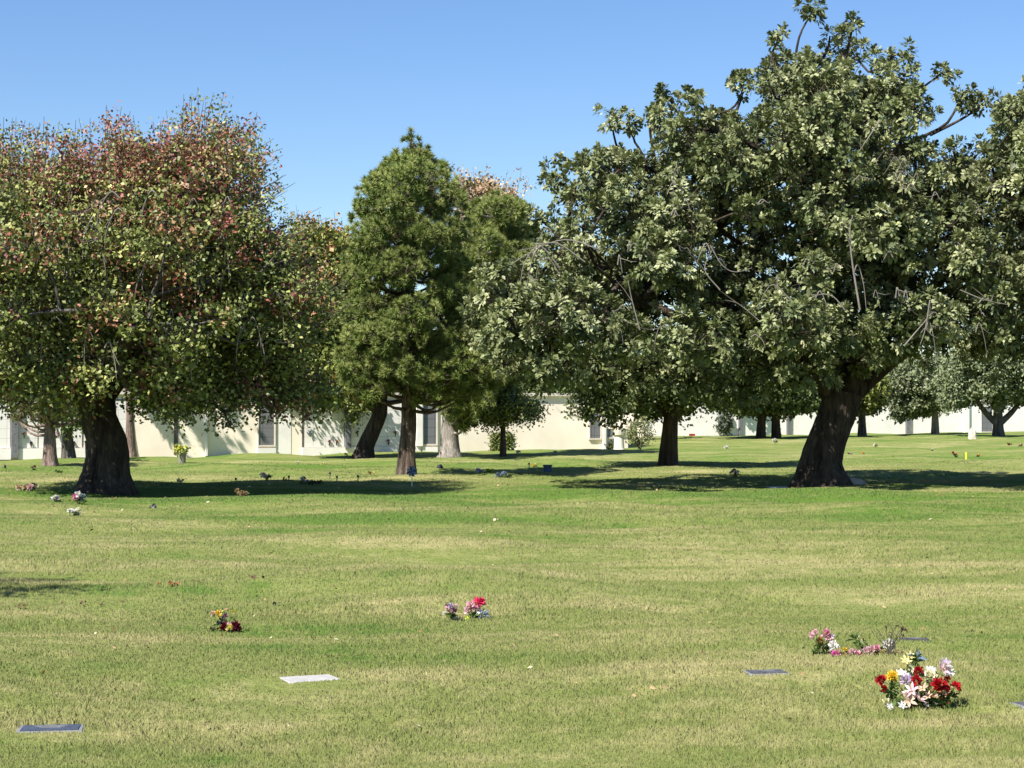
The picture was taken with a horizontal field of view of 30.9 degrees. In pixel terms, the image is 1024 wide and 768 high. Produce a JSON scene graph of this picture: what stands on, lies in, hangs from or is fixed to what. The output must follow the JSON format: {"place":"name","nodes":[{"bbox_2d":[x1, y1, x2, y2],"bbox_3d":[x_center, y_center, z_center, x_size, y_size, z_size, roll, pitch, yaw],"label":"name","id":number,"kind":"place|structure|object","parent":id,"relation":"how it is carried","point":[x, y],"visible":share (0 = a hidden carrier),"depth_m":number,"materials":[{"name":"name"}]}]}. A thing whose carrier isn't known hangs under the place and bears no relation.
{"place":"outdoors","nodes":[
{"label":"outdoors","id":0,"kind":"place"},
{"bbox_2d":[0,428,1023,767],"bbox_3d":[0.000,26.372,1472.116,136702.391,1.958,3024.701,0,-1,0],"label":"lawn","id":1,"kind":"structure","parent":0,"point":[888,446],"depth_m":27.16,"materials":[{"name":"green plant"}]},
{"bbox_2d":[15,483,38,490],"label":"flower bouquet","id":2,"kind":"object","parent":1,"relation":"on","point":[28,487],"visible":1,"depth_m":46.71,"materials":[{"name":"pink plant"}]},
{"bbox_2d":[8,382,78,465],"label":"pine tree","id":3,"kind":"object","parent":1,"relation":"on","point":[49,458],"visible":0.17,"depth_m":72.97,"materials":[{"name":"plant"}]},
{"bbox_2d":[17,724,84,732],"bbox_3d":[-3.044,2.317,12.204,0.440,0.117,0.280,0,-1,-8],"label":"grave marker","id":4,"kind":"object","parent":1,"relation":"on","point":[55,727],"visible":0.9,"depth_m":12.15,"materials":[{"name":"stone"}]},
{"bbox_2d":[51,495,61,501],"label":"flower bouquet","id":5,"kind":"object","parent":1,"relation":"on","point":[55,497],"visible":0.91,"depth_m":41.40,"materials":[{"name":"white plant"}]},
{"bbox_2d":[43,405,83,458],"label":"shade tree","id":6,"kind":"object","parent":1,"relation":"on","point":[67,445],"visible":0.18,"depth_m":84.05,"materials":[{"name":"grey plant"}]},
{"bbox_2d":[67,507,81,515],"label":"flower bouquet","id":7,"kind":"object","parent":1,"relation":"on","point":[75,511],"visible":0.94,"depth_m":37.53,"materials":[{"name":"white plant"}]},
{"bbox_2d":[72,491,87,504],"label":"flower bouquet","id":8,"kind":"object","parent":1,"relation":"on","point":[77,496],"visible":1,"depth_m":40.39,"materials":[{"name":"pink plant"}]},
{"bbox_2d":[84,440,87,456],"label":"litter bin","id":9,"kind":"object","parent":1,"relation":"on","point":[86,447],"visible":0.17,"depth_m":84.64,"materials":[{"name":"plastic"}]},
{"bbox_2d":[61,600,123,604],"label":"fallen leaves","id":10,"kind":"object","parent":1,"relation":"on","point":[122,601],"visible":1,"depth_m":20.07,"materials":[{"name":"brown plant"}]},
{"bbox_2d":[103,138,156,456],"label":"pine tree","id":11,"kind":"object","parent":1,"relation":"on","point":[130,434],"visible":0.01,"depth_m":89.32,"materials":[{"name":"brown plant"}]},
{"bbox_2d":[0,87,356,495],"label":"autumn tree","id":12,"kind":"object","parent":1,"relation":"on","point":[169,314],"visible":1,"depth_m":45.12,"materials":[{"name":"green plant"}]},
{"bbox_2d":[171,444,192,462],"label":"planter","id":13,"kind":"object","parent":1,"relation":"on","point":[180,451],"visible":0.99,"depth_m":77.98,"materials":[{"name":"concrete"}]},
{"bbox_2d":[209,609,242,632],"bbox_3d":[-2.755,2.285,17.741,0.339,0.246,0.151,0,-1,0],"label":"flower bouquet","id":14,"kind":"object","parent":1,"relation":"on","point":[226,626],"visible":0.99,"depth_m":17.74,"materials":[{"name":"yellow plant"}]},
{"bbox_2d":[235,488,249,496],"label":"flower bouquet","id":15,"kind":"object","parent":1,"relation":"on","point":[240,494],"visible":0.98,"depth_m":43.80,"materials":[{"name":"orange plant"}]},
{"bbox_2d":[259,472,272,479],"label":"flower bouquet","id":16,"kind":"object","parent":1,"relation":"on","point":[264,475],"visible":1,"depth_m":55.91,"materials":[{"name":"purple plant"}]},
{"bbox_2d":[299,476,308,483],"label":"flower bouquet","id":17,"kind":"object","parent":1,"relation":"on","point":[302,478],"visible":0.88,"depth_m":52.04,"materials":[{"name":"plant"}]},
{"bbox_2d":[280,674,338,683],"bbox_3d":[-1.549,2.301,14.151,0.420,0.106,0.300,0,-1,-24],"label":"grave marker","id":18,"kind":"object","parent":1,"relation":"on","point":[307,678],"visible":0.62,"depth_m":14.12,"materials":[{"name":"stone"}]},
{"bbox_2d":[307,480,317,484],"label":"flower bouquet","id":19,"kind":"object","parent":1,"relation":"on","point":[310,482],"visible":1,"depth_m":50.48,"materials":[{"name":"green plant"}]},
{"bbox_2d":[0,391,627,460],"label":"niche wall","id":20,"kind":"structure","parent":1,"relation":"on","point":[558,431],"depth_m":92.80,"materials":[{"name":"beige paint"}]},
{"bbox_2d":[266,376,371,429],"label":"shade tree","id":21,"kind":"object","parent":1,"relation":"on","point":[357,408],"visible":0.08,"depth_m":93.03,"materials":[{"name":"green plant"}]},
{"bbox_2d":[257,208,389,458],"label":"autumn tree","id":22,"kind":"object","parent":1,"relation":"on","point":[336,239],"visible":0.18,"depth_m":81.09,"materials":[{"name":"green plant"}]},
{"bbox_2d":[407,466,416,476],"bbox_3d":[-2.818,2.602,52.064,0.325,0.603,0.071,0,-1,0],"label":"pinwheel","id":23,"kind":"object","parent":1,"relation":"on","point":[412,471],"visible":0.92,"depth_m":52.05,"materials":[{"name":"blue plastic"}]},
{"bbox_2d":[331,126,497,474],"bbox_3d":[-3.176,-2.680,59.758,5.678,11.459,7.574,0,-1,0],"label":"pine tree","id":24,"kind":"object","parent":1,"relation":"on","point":[413,359],"visible":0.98,"depth_m":58.26,"materials":[{"name":"green plant"}]},
{"bbox_2d":[443,602,460,621],"bbox_3d":[-0.605,2.311,18.637,0.189,0.222,0.115,0,-1,0],"label":"flower bouquet","id":25,"kind":"object","parent":1,"relation":"on","point":[449,608],"visible":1,"depth_m":18.62,"materials":[{"name":"plant"}]},
{"bbox_2d":[464,597,488,619],"bbox_3d":[-0.354,2.290,18.788,0.284,0.273,0.181,0,-1,0],"label":"flower bouquet","id":26,"kind":"object","parent":1,"relation":"on","point":[480,612],"visible":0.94,"depth_m":18.77,"materials":[{"name":"pink plant"}]},
{"bbox_2d":[475,468,484,472],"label":"flower bouquet","id":27,"kind":"object","parent":1,"relation":"on","point":[478,470],"visible":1,"depth_m":63.36,"materials":[{"name":"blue plant"}]},
{"bbox_2d":[432,188,542,457],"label":"pine tree","id":28,"kind":"object","parent":1,"relation":"on","point":[501,228],"visible":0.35,"depth_m":81.30,"materials":[{"name":"green plant"}]},
{"bbox_2d":[446,162,537,251],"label":"autumn tree","id":29,"kind":"object","parent":1,"relation":"on","point":[478,186],"visible":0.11,"depth_m":96.37,"materials":[{"name":"orange plant"}]},
{"bbox_2d":[484,429,517,450],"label":"bush","id":30,"kind":"object","parent":1,"relation":"on","point":[511,439],"visible":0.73,"depth_m":94.37,"materials":[{"name":"green plant"}]},
{"bbox_2d":[494,471,512,477],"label":"flower bouquet","id":31,"kind":"object","parent":1,"relation":"on","point":[501,475],"visible":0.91,"depth_m":57.95,"materials":[{"name":"blue plant"}]},
{"bbox_2d":[462,384,553,456],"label":"shade tree","id":32,"kind":"object","parent":1,"relation":"on","point":[504,416],"visible":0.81,"depth_m":81.46,"materials":[{"name":"green plant"}]},
{"bbox_2d":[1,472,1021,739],"bbox_3d":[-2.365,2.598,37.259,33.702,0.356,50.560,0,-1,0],"label":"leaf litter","id":33,"kind":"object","parent":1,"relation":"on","point":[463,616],"visible":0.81,"depth_m":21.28,"materials":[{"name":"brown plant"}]},
{"bbox_2d":[543,465,551,471],"bbox_3d":[1.224,2.919,63.746,0.320,0.270,0.290,0,-1,0],"label":"crate","id":34,"kind":"object","parent":1,"relation":"on","point":[547,468],"visible":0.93,"depth_m":63.62,"materials":[{"name":"blue plastic"}]},
{"bbox_2d":[517,350,578,392],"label":"shade tree","id":35,"kind":"object","parent":1,"relation":"on","point":[528,385],"visible":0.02,"depth_m":122.77,"materials":[{"name":"green plant"}]},
{"bbox_2d":[604,440,613,448],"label":"shrub","id":36,"kind":"object","parent":1,"relation":"on","point":[610,446],"visible":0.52,"depth_m":99.26,"materials":[{"name":"green plant"}]},
{"bbox_2d":[604,413,633,449],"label":"planter","id":37,"kind":"object","parent":1,"relation":"on","point":[619,435],"visible":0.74,"depth_m":96.59,"materials":[{"name":"concrete"}]},
{"bbox_2d":[623,416,656,449],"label":"shrub","id":38,"kind":"object","parent":1,"relation":"on","point":[636,424],"visible":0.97,"depth_m":94.43,"materials":[{"name":"green plant"}]},
{"bbox_2d":[632,685,668,696],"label":"fallen leaves","id":39,"kind":"object","parent":1,"relation":"on","point":[650,687],"visible":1,"depth_m":12.97,"materials":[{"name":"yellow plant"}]},
{"bbox_2d":[554,320,775,465],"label":"shade tree","id":40,"kind":"object","parent":1,"relation":"on","point":[609,405],"visible":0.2,"depth_m":68.03,"materials":[{"name":"green plant"}]},
{"bbox_2d":[634,404,697,425],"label":"shade tree","id":41,"kind":"object","parent":1,"relation":"on","point":[655,415],"visible":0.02,"depth_m":130.90,"materials":[{"name":"green plant"}]},
{"bbox_2d":[713,412,733,435],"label":"shrub","id":42,"kind":"object","parent":1,"relation":"on","point":[723,426],"visible":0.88,"depth_m":147.21,"materials":[{"name":"green plant"}]},
{"bbox_2d":[729,468,740,476],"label":"flower bouquet","id":43,"kind":"object","parent":1,"relation":"on","point":[736,473],"visible":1,"depth_m":57.14,"materials":[{"name":"grey plant"}]},
{"bbox_2d":[455,0,1023,487],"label":"broadleaf tree","id":44,"kind":"object","parent":1,"relation":"on","point":[851,294],"visible":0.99,"depth_m":49.38,"materials":[{"name":"green plant"}]},
{"bbox_2d":[703,377,797,438],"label":"shade tree","id":45,"kind":"object","parent":1,"relation":"on","point":[760,412],"visible":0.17,"depth_m":128.33,"materials":[{"name":"green plant"}]},
{"bbox_2d":[744,669,788,675],"bbox_3d":[1.888,2.182,13.714,0.320,0.117,0.220,0,-1,-10],"label":"grave marker","id":46,"kind":"object","parent":1,"relation":"on","point":[764,671],"visible":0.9,"depth_m":13.69,"materials":[{"name":"grey stone"}]},
{"bbox_2d":[766,486,787,487],"bbox_3d":[7.771,2.991,52.621,1.000,0.130,0.900,0,-1,0],"label":"grave marker","id":47,"kind":"object","parent":1,"relation":"on","point":[777,486],"visible":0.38,"depth_m":52.89,"materials":[{"name":"stone"}]},
{"bbox_2d":[771,351,836,438],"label":"shade tree","id":48,"kind":"object","parent":1,"relation":"on","point":[810,405],"visible":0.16,"depth_m":128.22,"materials":[{"name":"green plant"}]},
{"bbox_2d":[808,628,839,655],"bbox_3d":[2.522,2.111,14.970,0.252,0.273,0.154,0,-1,0],"label":"flower bouquet","id":49,"kind":"object","parent":1,"relation":"on","point":[829,637],"visible":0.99,"depth_m":14.97,"materials":[{"name":"pink plant"}]},
{"bbox_2d":[638,400,1023,436],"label":"boundary wall","id":50,"kind":"structure","parent":1,"relation":"on","point":[967,420],"depth_m":152.27,"materials":[{"name":"beige paint"}]},
{"bbox_2d":[831,647,871,656],"bbox_3d":[2.726,2.175,14.870,0.338,0.127,0.111,0,-1,0],"label":"flower bouquet","id":51,"kind":"object","parent":1,"relation":"on","point":[850,651],"visible":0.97,"depth_m":14.86,"materials":[{"name":"pink plant"}]},
{"bbox_2d":[848,476,866,484],"bbox_3d":[9.307,2.707,52.037,1.364,0.355,0.827,0,-1,0],"label":"rock","id":52,"kind":"object","parent":1,"relation":"on","point":[856,481],"visible":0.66,"depth_m":51.80,"materials":[{"name":"grey stone"}]},
{"bbox_2d":[855,366,895,436],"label":"shade tree","id":53,"kind":"object","parent":1,"relation":"on","point":[873,401],"visible":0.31,"depth_m":135.09,"materials":[{"name":"green plant"}]},
{"bbox_2d":[846,632,904,655],"bbox_3d":[2.938,2.117,14.960,0.486,0.222,0.177,0,-1,6],"label":"flower bouquet","id":54,"kind":"object","parent":1,"relation":"on","point":[876,648],"visible":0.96,"depth_m":14.95,"materials":[{"name":"pink plant"}]},
{"bbox_2d":[869,357,907,377],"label":"shade tree","id":55,"kind":"object","parent":1,"relation":"on","point":[892,372],"visible":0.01,"depth_m":155.51,"materials":[{"name":"green plant"}]},
{"bbox_2d":[871,620,906,654],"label":"dried stems","id":56,"kind":"object","parent":1,"relation":"on","point":[889,650],"visible":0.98,"depth_m":14.85,"materials":[{"name":"brown plant"}]},
{"bbox_2d":[896,648,927,676],"bbox_3d":[2.914,2.058,13.486,0.238,0.284,0.196,0,-1,0],"label":"flower bouquet","id":57,"kind":"object","parent":1,"relation":"on","point":[915,657],"visible":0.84,"depth_m":13.47,"materials":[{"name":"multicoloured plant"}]},
{"bbox_2d":[900,637,929,641],"bbox_3d":[3.484,2.254,15.998,0.260,0.119,0.150,0,-1,6],"label":"grave marker","id":58,"kind":"object","parent":1,"relation":"on","point":[912,638],"visible":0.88,"depth_m":15.99,"materials":[{"name":"stone"}]},
{"bbox_2d":[875,657,961,710],"bbox_3d":[2.765,2.045,12.518,0.596,0.382,0.272,0,-1,-12],"label":"flower bouquet","id":59,"kind":"object","parent":1,"relation":"on","point":[945,692],"visible":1,"depth_m":12.52,"materials":[{"name":"multicoloured plant"}]},
{"bbox_2d":[884,346,966,434],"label":"weeping tree","id":60,"kind":"object","parent":1,"relation":"on","point":[912,397],"visible":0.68,"depth_m":141.59,"materials":[{"name":"green plant"}]},
{"bbox_2d":[964,452,967,463],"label":"marker flag","id":61,"kind":"object","parent":1,"relation":"on","point":[965,455],"visible":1,"depth_m":69.24,"materials":[{"name":"yellow plastic"}]},
{"bbox_2d":[968,427,976,438],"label":"stone block","id":62,"kind":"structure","parent":1,"relation":"on","point":[972,433],"depth_m":115.75,"materials":[{"name":"white stone"}]},
{"bbox_2d":[929,341,1023,435],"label":"weeping tree","id":63,"kind":"object","parent":1,"relation":"on","point":[958,391],"visible":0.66,"depth_m":125.79,"materials":[{"name":"green plant"}]},
{"bbox_2d":[974,75,1023,290],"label":"broadleaf tree","id":64,"kind":"object","parent":1,"relation":"on","point":[1008,113],"visible":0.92,"depth_m":49.08,"materials":[{"name":"green plant"}]},
{"bbox_2d":[1010,701,1023,708],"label":"grave marker","id":65,"kind":"object","parent":1,"relation":"on","point":[1020,703],"visible":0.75,"depth_m":12.58,"materials":[{"name":"grey stone"}]},
{"bbox_2d":[0,0,1023,355],"label":"sky","id":66,"kind":"structure","parent":0,"point":[503,86],"materials":[{"name":"blue"}]}
]}

